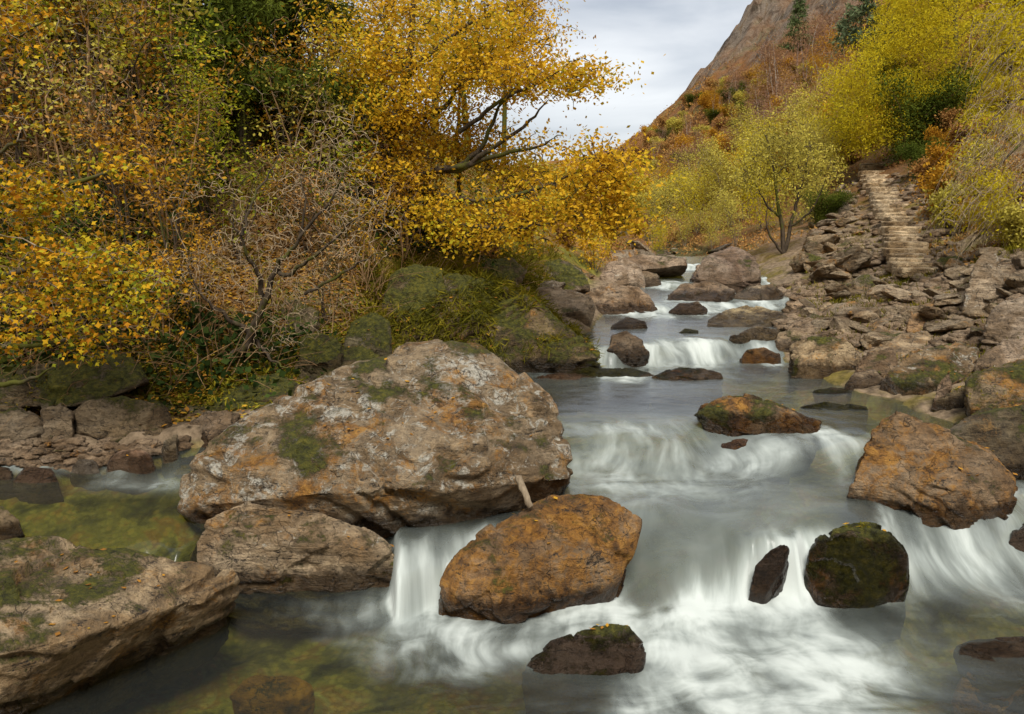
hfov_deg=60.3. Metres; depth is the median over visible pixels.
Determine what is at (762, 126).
willow shrub
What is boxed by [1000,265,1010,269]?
scree stone
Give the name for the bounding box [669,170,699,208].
round bush
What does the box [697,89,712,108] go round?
round bush
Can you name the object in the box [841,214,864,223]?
scree stone
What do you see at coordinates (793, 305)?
scree stone
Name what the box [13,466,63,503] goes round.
boulder
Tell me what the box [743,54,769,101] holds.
birch tree
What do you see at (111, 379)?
boulder
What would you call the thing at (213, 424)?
boulder
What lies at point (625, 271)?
boulder
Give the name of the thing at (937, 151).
round bush
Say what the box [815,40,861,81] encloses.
birch tree
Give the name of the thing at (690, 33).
sky
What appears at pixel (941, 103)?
gorse bush
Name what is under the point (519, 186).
round bush
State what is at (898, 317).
scree stone
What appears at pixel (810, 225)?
scree stone
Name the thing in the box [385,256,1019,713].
water
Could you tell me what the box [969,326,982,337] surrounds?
scree stone
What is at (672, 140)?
round bush
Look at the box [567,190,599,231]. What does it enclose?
round bush
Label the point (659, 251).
scree stone
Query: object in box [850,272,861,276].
scree stone
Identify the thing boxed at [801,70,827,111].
birch tree
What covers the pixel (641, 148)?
round bush
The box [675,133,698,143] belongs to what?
round bush
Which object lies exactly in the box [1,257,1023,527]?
moss tufts
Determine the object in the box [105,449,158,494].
boulder
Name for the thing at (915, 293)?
scree stone
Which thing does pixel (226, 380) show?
moss and ferns
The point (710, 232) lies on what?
willow shrub
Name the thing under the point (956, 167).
round bush
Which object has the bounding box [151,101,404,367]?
thorn tree
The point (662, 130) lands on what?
birch tree
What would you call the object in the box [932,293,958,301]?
scree stone
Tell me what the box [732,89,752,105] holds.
round bush
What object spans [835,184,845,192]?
scree stone
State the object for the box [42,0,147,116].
leafy sapling
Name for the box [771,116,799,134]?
birch tree
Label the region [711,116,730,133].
round bush
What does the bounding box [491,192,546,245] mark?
round bush
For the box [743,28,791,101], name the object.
birch tree
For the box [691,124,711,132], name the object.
round bush
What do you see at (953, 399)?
boulder
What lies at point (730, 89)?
gorse bush
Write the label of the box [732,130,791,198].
willow shrub
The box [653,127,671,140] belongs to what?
gorse bush
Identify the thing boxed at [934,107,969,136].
round bush
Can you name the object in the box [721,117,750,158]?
birch tree
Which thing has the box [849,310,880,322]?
scree stone
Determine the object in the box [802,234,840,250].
scree stone
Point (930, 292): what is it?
scree stone
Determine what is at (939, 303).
scree stone
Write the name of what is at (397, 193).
hazel shrub
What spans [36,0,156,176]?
hazel shrub
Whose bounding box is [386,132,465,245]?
hazel shrub
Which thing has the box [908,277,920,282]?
scree stone
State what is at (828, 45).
birch tree
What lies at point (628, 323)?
boulder
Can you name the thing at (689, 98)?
gorse bush
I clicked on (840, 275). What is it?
scree stone
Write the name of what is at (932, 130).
round bush
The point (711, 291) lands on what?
boulder
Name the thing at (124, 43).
hazel shrub
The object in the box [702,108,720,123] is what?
gorse bush
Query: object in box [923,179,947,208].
round bush
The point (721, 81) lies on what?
round bush
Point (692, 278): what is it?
boulder
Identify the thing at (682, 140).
round bush
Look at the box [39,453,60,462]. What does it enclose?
shore stone
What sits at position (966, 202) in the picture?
round bush
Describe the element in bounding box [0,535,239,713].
boulder
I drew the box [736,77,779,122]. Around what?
birch tree
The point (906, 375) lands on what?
boulder
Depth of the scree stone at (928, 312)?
13.37 m
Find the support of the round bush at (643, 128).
on the terrain at (368, 668)
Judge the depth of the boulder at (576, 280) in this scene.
17.42 m
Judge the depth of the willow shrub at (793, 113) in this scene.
45.56 m
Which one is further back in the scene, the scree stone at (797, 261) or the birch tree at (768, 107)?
the birch tree at (768, 107)
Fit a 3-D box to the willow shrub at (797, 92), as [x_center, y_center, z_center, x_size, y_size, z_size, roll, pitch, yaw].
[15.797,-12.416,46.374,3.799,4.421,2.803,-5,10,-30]
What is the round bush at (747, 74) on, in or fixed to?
on the terrain at (368, 668)
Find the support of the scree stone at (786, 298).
on the terrain at (368, 668)
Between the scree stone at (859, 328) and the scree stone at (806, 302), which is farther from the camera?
the scree stone at (806, 302)
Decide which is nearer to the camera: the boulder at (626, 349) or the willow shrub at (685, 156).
the boulder at (626, 349)
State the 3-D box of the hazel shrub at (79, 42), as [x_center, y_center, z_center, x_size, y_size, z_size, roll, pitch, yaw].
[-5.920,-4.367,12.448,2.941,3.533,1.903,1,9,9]
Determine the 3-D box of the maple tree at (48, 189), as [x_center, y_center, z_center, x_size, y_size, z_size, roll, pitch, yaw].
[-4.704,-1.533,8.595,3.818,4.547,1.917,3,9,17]
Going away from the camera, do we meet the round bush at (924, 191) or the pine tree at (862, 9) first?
the round bush at (924, 191)
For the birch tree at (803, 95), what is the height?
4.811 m
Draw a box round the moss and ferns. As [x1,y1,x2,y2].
[0,1,551,419]
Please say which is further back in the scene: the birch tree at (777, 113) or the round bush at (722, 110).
the round bush at (722, 110)
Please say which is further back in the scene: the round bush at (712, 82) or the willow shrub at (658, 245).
the round bush at (712, 82)
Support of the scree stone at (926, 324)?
on the gravel
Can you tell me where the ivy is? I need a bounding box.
[0,1,549,415]
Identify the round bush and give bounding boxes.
[455,212,514,258]
[484,163,542,207]
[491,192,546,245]
[518,155,555,202]
[540,179,583,222]
[544,164,582,195]
[549,222,579,247]
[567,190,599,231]
[595,196,634,239]
[623,190,647,219]
[630,175,658,207]
[630,217,648,237]
[632,145,648,156]
[632,154,650,167]
[638,176,654,205]
[639,124,657,133]
[639,132,649,146]
[644,175,679,213]
[645,130,659,143]
[645,159,660,175]
[646,136,664,153]
[654,153,672,164]
[655,116,668,128]
[657,140,671,151]
[665,116,676,129]
[667,133,689,152]
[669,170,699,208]
[670,116,687,134]
[672,136,693,153]
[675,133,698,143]
[678,110,687,117]
[679,94,687,106]
[691,88,703,103]
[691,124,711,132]
[692,165,719,202]
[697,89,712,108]
[697,94,722,111]
[698,86,715,93]
[699,126,719,138]
[702,76,719,90]
[706,150,741,194]
[710,131,733,153]
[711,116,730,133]
[713,133,737,154]
[716,103,733,118]
[718,75,727,88]
[718,154,768,199]
[722,74,741,88]
[725,107,738,116]
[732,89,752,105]
[733,99,756,120]
[738,68,754,82]
[754,131,791,185]
[765,92,807,115]
[766,56,792,71]
[774,147,805,185]
[781,69,810,90]
[785,61,802,74]
[795,62,818,81]
[801,114,821,135]
[813,99,892,154]
[822,110,877,164]
[906,154,958,191]
[909,157,995,214]
[920,137,965,168]
[923,124,955,148]
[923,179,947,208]
[925,177,974,227]
[933,156,992,183]
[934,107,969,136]
[941,155,1023,209]
[945,119,971,146]
[952,194,998,234]
[954,133,1002,161]
[959,111,1014,144]
[959,132,1015,158]
[961,112,992,135]
[962,135,1012,164]
[988,199,1023,248]
[1000,117,1023,148]
[1006,158,1023,202]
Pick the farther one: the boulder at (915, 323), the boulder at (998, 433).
the boulder at (915, 323)
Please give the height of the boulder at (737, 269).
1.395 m
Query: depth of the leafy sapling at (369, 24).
18.20 m
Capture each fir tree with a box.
[94,0,412,158]
[195,0,414,150]
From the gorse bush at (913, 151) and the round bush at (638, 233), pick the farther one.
the round bush at (638, 233)
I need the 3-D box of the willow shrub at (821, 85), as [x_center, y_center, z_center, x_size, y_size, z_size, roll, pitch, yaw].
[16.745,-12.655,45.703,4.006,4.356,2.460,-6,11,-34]
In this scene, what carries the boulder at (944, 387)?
on the terrain at (368, 668)
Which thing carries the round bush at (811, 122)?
on the terrain at (368, 668)
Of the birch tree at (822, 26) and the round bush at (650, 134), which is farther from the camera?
the round bush at (650, 134)
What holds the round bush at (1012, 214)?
on the terrain at (368, 668)
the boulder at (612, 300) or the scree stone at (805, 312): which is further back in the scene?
the boulder at (612, 300)
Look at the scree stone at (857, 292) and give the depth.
17.82 m
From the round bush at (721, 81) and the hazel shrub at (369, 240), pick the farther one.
the round bush at (721, 81)
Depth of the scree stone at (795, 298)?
18.06 m
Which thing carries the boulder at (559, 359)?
on the terrain at (368, 668)
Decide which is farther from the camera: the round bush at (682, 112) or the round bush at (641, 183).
the round bush at (682, 112)
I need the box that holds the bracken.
[575,0,1023,272]
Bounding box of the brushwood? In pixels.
[0,0,558,429]
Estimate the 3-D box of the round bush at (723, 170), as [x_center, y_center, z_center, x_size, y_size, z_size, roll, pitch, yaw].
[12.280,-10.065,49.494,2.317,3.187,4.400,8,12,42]
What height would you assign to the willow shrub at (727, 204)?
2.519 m
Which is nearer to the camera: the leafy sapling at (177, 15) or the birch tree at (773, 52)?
the leafy sapling at (177, 15)
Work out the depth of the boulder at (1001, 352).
11.14 m
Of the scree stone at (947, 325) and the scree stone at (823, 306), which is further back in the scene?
the scree stone at (823, 306)
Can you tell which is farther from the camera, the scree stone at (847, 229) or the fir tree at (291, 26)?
the scree stone at (847, 229)
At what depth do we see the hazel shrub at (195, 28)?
14.65 m
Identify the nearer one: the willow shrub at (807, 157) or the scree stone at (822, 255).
the scree stone at (822, 255)
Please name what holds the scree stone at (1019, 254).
on the gravel
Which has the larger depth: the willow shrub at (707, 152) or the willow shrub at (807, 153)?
the willow shrub at (707, 152)
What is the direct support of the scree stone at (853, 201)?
on the terrain at (368, 668)
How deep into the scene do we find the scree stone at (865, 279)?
18.29 m
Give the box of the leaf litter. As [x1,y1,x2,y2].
[0,2,549,427]
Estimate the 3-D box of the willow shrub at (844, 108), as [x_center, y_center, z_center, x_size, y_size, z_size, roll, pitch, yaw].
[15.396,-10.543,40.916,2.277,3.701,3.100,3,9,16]
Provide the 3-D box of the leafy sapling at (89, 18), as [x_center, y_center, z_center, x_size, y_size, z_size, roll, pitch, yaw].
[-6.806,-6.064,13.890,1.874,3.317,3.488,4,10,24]
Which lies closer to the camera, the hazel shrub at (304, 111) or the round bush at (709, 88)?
the hazel shrub at (304, 111)
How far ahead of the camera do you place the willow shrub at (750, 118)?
61.45 m
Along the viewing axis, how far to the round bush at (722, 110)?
103.57 m
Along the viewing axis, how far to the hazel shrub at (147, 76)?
12.49 m
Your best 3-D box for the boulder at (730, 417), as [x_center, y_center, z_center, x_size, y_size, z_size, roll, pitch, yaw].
[2.704,0.916,9.804,1.328,1.044,1.161,2,9,14]
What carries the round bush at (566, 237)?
on the terrain at (368, 668)
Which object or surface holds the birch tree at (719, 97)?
on the terrain at (368, 668)
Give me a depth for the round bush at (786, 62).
97.67 m
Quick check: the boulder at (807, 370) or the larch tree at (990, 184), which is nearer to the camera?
the boulder at (807, 370)
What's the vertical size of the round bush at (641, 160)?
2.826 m
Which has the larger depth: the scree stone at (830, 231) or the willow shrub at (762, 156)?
the willow shrub at (762, 156)
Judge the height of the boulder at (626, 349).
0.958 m
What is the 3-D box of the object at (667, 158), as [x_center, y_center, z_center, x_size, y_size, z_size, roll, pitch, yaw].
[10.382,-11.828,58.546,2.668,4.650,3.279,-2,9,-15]
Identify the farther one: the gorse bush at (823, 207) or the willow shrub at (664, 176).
the willow shrub at (664, 176)
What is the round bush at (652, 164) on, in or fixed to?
on the terrain at (368, 668)
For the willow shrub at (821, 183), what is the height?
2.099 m
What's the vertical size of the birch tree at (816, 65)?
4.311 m
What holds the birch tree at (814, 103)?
on the terrain at (368, 668)
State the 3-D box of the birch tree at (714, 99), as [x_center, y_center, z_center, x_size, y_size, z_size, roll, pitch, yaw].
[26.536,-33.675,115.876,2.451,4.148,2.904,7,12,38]
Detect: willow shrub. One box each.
[637,178,683,234]
[638,178,671,224]
[648,221,673,249]
[650,163,691,205]
[654,164,702,226]
[661,165,728,233]
[664,147,710,208]
[668,204,700,244]
[680,151,747,230]
[683,134,750,226]
[688,128,729,196]
[689,201,726,248]
[707,178,755,246]
[712,137,771,220]
[717,98,774,153]
[723,117,776,199]
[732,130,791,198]
[734,103,771,140]
[734,127,788,157]
[735,167,803,232]
[736,113,789,148]
[756,113,780,134]
[757,85,836,187]
[770,79,818,121]
[776,95,823,132]
[776,118,837,196]
[780,174,832,224]
[783,123,844,191]
[791,112,842,192]
[793,88,839,126]
[794,107,863,181]
[807,58,885,106]
[809,68,844,114]
[822,95,864,142]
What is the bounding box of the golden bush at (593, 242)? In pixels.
[571,231,618,272]
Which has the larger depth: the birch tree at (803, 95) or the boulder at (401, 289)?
the birch tree at (803, 95)
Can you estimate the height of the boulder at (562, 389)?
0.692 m
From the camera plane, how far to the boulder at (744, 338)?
13.89 m
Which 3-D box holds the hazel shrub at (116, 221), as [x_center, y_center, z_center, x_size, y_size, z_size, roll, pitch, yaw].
[-4.879,-2.118,11.055,1.732,2.248,1.166,5,10,29]
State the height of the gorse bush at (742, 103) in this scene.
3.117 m
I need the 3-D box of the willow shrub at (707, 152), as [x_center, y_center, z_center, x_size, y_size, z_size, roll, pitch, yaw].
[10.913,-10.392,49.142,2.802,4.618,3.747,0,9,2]
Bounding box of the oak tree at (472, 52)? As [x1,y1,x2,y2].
[276,0,692,269]
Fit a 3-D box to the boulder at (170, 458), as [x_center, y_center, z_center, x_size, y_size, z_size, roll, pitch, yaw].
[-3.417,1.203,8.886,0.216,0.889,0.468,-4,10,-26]
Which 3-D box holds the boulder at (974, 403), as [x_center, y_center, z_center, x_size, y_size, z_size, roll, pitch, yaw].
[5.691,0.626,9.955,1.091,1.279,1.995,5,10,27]
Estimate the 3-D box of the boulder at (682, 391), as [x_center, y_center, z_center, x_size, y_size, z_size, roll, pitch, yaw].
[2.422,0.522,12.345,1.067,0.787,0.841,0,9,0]
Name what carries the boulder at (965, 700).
on the terrain at (368, 668)
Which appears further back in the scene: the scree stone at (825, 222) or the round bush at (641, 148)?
the round bush at (641, 148)
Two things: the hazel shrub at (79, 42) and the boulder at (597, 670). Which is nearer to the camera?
the boulder at (597, 670)
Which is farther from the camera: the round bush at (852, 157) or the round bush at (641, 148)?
the round bush at (641, 148)
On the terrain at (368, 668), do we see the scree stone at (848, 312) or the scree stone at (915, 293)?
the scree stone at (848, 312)
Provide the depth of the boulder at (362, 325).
11.12 m
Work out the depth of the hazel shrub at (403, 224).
13.92 m
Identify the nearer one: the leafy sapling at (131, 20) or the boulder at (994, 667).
the boulder at (994, 667)
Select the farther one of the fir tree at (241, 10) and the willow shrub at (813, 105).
the willow shrub at (813, 105)
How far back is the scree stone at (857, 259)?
19.64 m
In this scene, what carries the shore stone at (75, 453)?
on the gravel
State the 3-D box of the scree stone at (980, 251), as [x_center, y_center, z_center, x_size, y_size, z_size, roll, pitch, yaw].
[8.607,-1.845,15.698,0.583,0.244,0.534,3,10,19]
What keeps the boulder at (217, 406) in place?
on the terrain at (368, 668)
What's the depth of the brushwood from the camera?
11.44 m
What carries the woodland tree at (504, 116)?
on the terrain at (368, 668)
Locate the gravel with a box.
[0,171,1023,477]
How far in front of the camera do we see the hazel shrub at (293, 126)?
13.57 m
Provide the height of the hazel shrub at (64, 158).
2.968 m
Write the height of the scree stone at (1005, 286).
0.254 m
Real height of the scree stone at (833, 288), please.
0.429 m
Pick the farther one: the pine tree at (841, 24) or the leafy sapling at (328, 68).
the pine tree at (841, 24)
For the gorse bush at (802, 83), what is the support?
on the terrain at (368, 668)
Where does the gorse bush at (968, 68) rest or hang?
on the terrain at (368, 668)
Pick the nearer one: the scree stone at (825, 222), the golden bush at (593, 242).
the golden bush at (593, 242)
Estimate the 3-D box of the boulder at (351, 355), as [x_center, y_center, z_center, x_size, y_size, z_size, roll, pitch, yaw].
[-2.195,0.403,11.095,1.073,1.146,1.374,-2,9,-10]
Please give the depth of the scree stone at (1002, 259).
14.66 m
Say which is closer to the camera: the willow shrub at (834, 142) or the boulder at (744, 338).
the boulder at (744, 338)
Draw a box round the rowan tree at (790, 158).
[727,119,854,253]
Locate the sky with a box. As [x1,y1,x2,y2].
[202,0,752,164]
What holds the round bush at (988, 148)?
on the terrain at (368, 668)
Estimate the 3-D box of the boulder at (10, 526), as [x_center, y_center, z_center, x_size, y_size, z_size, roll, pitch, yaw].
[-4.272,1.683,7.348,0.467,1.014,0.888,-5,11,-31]
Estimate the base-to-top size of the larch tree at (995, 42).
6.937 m
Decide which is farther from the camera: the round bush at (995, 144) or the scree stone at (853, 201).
the scree stone at (853, 201)
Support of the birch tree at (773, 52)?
on the terrain at (368, 668)
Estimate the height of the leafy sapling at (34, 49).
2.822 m
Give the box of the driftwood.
[515,475,532,508]
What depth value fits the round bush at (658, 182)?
55.98 m
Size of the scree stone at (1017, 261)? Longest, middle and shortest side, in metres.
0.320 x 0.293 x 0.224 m
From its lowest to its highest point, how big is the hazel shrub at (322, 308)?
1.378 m
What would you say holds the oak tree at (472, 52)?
on the terrain at (368, 668)
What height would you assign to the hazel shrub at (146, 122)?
2.528 m
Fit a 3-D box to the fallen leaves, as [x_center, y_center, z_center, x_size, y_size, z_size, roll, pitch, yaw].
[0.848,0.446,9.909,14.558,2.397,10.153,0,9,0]
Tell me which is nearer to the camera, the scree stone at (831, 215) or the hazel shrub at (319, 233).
the hazel shrub at (319, 233)
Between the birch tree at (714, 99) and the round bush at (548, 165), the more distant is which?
the birch tree at (714, 99)
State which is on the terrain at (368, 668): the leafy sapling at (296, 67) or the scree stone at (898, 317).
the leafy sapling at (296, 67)
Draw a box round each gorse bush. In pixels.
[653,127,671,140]
[669,152,695,165]
[683,90,696,107]
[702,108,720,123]
[715,88,733,105]
[726,79,742,99]
[727,84,747,103]
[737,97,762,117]
[791,77,814,88]
[794,185,858,224]
[868,57,986,166]
[883,54,987,135]
[887,133,950,180]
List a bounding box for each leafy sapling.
[0,0,75,84]
[0,0,97,131]
[1,0,90,74]
[5,3,60,87]
[37,0,136,52]
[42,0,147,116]
[65,0,188,110]
[66,0,193,100]
[135,0,216,44]
[140,27,255,212]
[154,37,232,171]
[162,0,278,111]
[184,22,278,164]
[222,0,347,136]
[238,143,314,226]
[286,85,383,196]
[290,14,368,171]
[324,0,405,94]
[353,50,417,190]
[406,166,482,246]
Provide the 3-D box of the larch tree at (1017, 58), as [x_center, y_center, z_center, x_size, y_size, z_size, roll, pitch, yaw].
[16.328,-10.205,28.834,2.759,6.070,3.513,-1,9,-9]
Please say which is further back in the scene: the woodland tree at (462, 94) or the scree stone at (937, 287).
the woodland tree at (462, 94)
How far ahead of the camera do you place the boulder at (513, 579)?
6.74 m
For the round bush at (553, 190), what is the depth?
24.35 m
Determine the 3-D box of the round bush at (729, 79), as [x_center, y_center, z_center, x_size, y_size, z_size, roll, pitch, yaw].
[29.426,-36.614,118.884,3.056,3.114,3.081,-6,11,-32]
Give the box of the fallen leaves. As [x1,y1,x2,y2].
[15,274,1017,675]
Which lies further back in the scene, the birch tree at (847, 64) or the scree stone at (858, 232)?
the birch tree at (847, 64)
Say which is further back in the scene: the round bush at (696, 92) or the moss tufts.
the round bush at (696, 92)
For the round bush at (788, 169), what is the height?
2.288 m
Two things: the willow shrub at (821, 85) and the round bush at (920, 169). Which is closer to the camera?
the round bush at (920, 169)
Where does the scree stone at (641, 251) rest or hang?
in the water
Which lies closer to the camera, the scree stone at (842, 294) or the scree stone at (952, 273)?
the scree stone at (952, 273)
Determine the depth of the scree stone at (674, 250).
36.41 m
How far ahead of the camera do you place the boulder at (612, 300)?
16.99 m
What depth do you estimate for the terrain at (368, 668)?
8.45 m
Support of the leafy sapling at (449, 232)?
on the terrain at (368, 668)
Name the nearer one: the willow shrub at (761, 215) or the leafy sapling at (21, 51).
the leafy sapling at (21, 51)
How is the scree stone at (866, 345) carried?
on the terrain at (368, 668)
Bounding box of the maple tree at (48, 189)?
[0,0,206,387]
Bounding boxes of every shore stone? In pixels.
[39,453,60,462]
[70,450,79,456]
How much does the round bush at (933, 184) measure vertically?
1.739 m
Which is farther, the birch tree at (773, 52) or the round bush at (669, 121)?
the round bush at (669, 121)
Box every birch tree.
[648,139,662,159]
[650,158,680,203]
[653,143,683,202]
[655,127,666,138]
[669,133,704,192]
[680,110,692,134]
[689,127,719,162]
[689,129,702,155]
[706,87,718,109]
[713,85,725,103]
[721,66,742,105]
[721,101,736,117]
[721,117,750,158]
[724,58,746,91]
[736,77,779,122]
[741,77,753,91]
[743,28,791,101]
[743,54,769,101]
[747,92,782,133]
[748,108,768,131]
[751,22,795,97]
[762,62,799,115]
[766,58,812,131]
[768,93,795,124]
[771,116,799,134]
[772,78,824,125]
[778,79,812,108]
[783,2,831,80]
[787,2,854,83]
[791,77,851,132]
[796,87,837,119]
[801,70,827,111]
[804,18,865,87]
[804,51,826,86]
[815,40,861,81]
[816,42,858,75]
[823,41,868,98]
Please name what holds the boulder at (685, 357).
on the terrain at (368, 668)
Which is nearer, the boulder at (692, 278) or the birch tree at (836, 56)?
the boulder at (692, 278)
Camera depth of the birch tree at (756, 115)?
62.10 m
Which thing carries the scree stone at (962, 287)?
on the gravel
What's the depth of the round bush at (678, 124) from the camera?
126.16 m
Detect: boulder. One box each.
[0,350,148,411]
[0,406,43,444]
[0,466,14,499]
[0,506,24,539]
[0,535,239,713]
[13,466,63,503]
[40,403,74,443]
[70,459,104,491]
[73,396,171,442]
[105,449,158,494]
[147,395,270,413]
[161,435,180,478]
[177,339,572,565]
[180,410,240,463]
[190,501,394,634]
[220,373,298,402]
[229,675,314,713]
[276,299,319,336]
[295,346,379,383]
[298,333,343,374]
[343,312,391,355]
[382,264,447,311]
[385,273,601,382]
[438,494,641,662]
[470,256,526,287]
[522,624,645,713]
[536,287,595,326]
[536,373,581,414]
[540,259,589,292]
[568,367,653,413]
[583,283,658,339]
[600,257,644,290]
[605,331,649,371]
[608,317,647,342]
[628,254,686,276]
[642,271,661,300]
[649,367,723,414]
[666,280,735,321]
[666,301,707,336]
[674,328,697,364]
[689,264,699,283]
[694,246,760,292]
[694,394,821,471]
[704,305,787,349]
[721,437,794,489]
[727,326,779,361]
[731,284,783,306]
[738,347,780,383]
[748,545,789,619]
[772,326,804,355]
[788,336,860,392]
[799,402,867,447]
[804,522,909,652]
[812,387,851,403]
[844,369,882,391]
[844,411,1017,565]
[855,347,897,377]
[870,331,942,358]
[879,341,979,395]
[906,299,941,332]
[930,386,964,411]
[931,372,951,411]
[950,405,1023,494]
[951,671,1023,713]
[953,636,1023,713]
[961,251,1004,315]
[964,359,1023,416]
[972,338,1023,372]
[978,295,1023,350]
[996,524,1023,596]
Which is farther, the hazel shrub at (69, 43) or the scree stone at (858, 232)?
the scree stone at (858, 232)
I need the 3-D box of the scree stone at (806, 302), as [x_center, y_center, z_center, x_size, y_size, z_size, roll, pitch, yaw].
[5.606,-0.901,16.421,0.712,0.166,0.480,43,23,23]
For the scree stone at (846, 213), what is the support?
on the terrain at (368, 668)
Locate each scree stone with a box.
[538,280,565,288]
[584,273,594,277]
[609,249,643,256]
[610,253,628,259]
[625,241,652,252]
[633,249,654,254]
[653,249,667,253]
[656,254,675,256]
[671,248,679,253]
[707,243,731,253]
[782,293,797,304]
[785,300,804,310]
[789,251,824,272]
[789,296,806,300]
[797,298,817,307]
[799,307,818,317]
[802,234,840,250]
[803,241,826,253]
[803,263,810,272]
[805,231,825,236]
[806,313,821,317]
[808,222,815,227]
[808,263,836,272]
[809,264,836,279]
[811,319,829,331]
[814,254,826,257]
[816,219,836,226]
[818,259,836,264]
[819,302,831,310]
[820,296,832,301]
[823,242,837,252]
[823,301,862,314]
[824,228,839,233]
[824,283,851,293]
[825,201,851,218]
[825,213,839,218]
[825,290,850,301]
[827,271,853,278]
[828,245,871,272]
[829,316,859,333]
[834,221,846,227]
[834,306,872,318]
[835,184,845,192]
[835,254,852,265]
[838,238,859,246]
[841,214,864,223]
[842,211,854,216]
[842,227,857,232]
[847,199,857,204]
[847,322,872,333]
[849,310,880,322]
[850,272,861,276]
[850,274,880,287]
[850,283,866,289]
[851,231,864,234]
[851,289,865,295]
[859,333,872,349]
[861,331,900,348]
[864,284,891,301]
[866,307,880,314]
[869,316,890,327]
[872,280,887,285]
[872,328,902,332]
[880,285,910,301]
[886,305,903,313]
[891,314,905,321]
[901,307,918,319]
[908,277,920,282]
[911,289,927,298]
[912,273,923,277]
[917,304,950,319]
[923,285,940,289]
[923,288,944,296]
[923,319,975,332]
[923,322,939,327]
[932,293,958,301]
[933,256,962,269]
[934,295,963,306]
[943,258,964,268]
[943,266,967,279]
[948,280,965,287]
[956,283,968,291]
[959,267,973,274]
[961,309,989,318]
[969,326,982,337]
[975,247,1003,256]
[982,303,997,313]
[983,295,998,302]
[996,288,1012,296]
[997,256,1010,262]
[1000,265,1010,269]
[1002,271,1011,288]
[1005,272,1023,288]
[1011,256,1023,268]
[1014,251,1023,256]
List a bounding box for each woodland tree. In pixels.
[379,0,485,129]
[401,0,541,155]
[485,0,595,184]
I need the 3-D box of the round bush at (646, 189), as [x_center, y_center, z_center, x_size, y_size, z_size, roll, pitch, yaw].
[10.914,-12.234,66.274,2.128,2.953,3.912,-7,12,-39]
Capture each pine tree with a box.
[774,0,816,75]
[818,2,874,92]
[819,0,903,83]
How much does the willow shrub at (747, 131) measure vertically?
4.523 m
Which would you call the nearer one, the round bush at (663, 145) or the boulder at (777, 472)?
the boulder at (777, 472)
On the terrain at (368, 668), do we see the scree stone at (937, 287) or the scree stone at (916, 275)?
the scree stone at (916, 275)
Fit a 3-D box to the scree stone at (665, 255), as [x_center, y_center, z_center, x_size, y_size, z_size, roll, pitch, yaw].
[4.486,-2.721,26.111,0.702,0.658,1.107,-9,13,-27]
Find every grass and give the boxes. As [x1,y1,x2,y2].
[333,237,570,351]
[377,264,605,366]
[791,175,1023,360]
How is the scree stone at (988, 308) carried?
on the terrain at (368, 668)
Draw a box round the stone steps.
[857,163,937,277]
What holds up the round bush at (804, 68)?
on the terrain at (368, 668)
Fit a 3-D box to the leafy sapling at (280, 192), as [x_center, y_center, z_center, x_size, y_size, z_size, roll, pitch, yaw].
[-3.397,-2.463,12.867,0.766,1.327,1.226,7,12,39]
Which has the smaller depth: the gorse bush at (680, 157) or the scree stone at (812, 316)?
the scree stone at (812, 316)
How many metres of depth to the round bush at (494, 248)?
15.37 m
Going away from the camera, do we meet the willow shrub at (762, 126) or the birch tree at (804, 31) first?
the willow shrub at (762, 126)
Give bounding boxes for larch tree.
[803,0,1023,163]
[862,0,918,78]
[907,0,982,49]
[914,0,1023,265]
[940,0,1012,55]
[950,0,1023,129]
[966,0,1023,77]
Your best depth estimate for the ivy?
10.40 m
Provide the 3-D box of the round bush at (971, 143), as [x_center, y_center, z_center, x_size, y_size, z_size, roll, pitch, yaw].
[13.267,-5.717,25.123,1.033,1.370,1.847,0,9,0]
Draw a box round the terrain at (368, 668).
[0,0,1023,713]
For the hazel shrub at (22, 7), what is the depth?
13.07 m
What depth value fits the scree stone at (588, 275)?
20.50 m
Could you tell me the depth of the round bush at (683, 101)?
142.30 m
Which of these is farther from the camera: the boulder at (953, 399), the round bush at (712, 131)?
the round bush at (712, 131)
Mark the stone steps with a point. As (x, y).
(897, 232)
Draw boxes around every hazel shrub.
[0,0,66,99]
[0,0,142,165]
[0,1,85,177]
[0,2,148,208]
[8,0,165,144]
[11,0,113,93]
[33,49,187,227]
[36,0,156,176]
[37,0,177,79]
[43,63,237,247]
[52,0,260,182]
[52,98,165,259]
[67,0,222,139]
[87,0,271,187]
[107,128,224,291]
[117,236,228,345]
[123,53,251,222]
[126,0,258,95]
[139,209,229,322]
[163,106,289,264]
[203,0,307,135]
[229,0,340,189]
[240,32,365,214]
[257,96,396,253]
[266,172,369,277]
[267,146,349,259]
[285,236,358,325]
[301,0,359,70]
[308,0,402,175]
[316,167,419,283]
[327,102,444,236]
[331,135,450,260]
[356,2,446,124]
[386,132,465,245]
[449,137,522,232]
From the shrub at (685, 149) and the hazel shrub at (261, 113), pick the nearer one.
the hazel shrub at (261, 113)
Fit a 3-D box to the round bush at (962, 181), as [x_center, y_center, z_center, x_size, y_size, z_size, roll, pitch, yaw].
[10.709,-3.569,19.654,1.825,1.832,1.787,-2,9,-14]
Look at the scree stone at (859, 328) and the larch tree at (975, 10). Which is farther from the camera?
the larch tree at (975, 10)
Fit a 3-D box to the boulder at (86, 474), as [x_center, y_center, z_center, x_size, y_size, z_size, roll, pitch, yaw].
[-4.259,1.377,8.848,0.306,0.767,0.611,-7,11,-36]
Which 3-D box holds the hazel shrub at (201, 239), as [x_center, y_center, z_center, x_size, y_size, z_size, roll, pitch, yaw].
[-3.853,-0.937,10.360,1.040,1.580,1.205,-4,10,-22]
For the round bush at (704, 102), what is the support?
on the terrain at (368, 668)
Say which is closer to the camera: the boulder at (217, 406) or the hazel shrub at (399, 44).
the boulder at (217, 406)

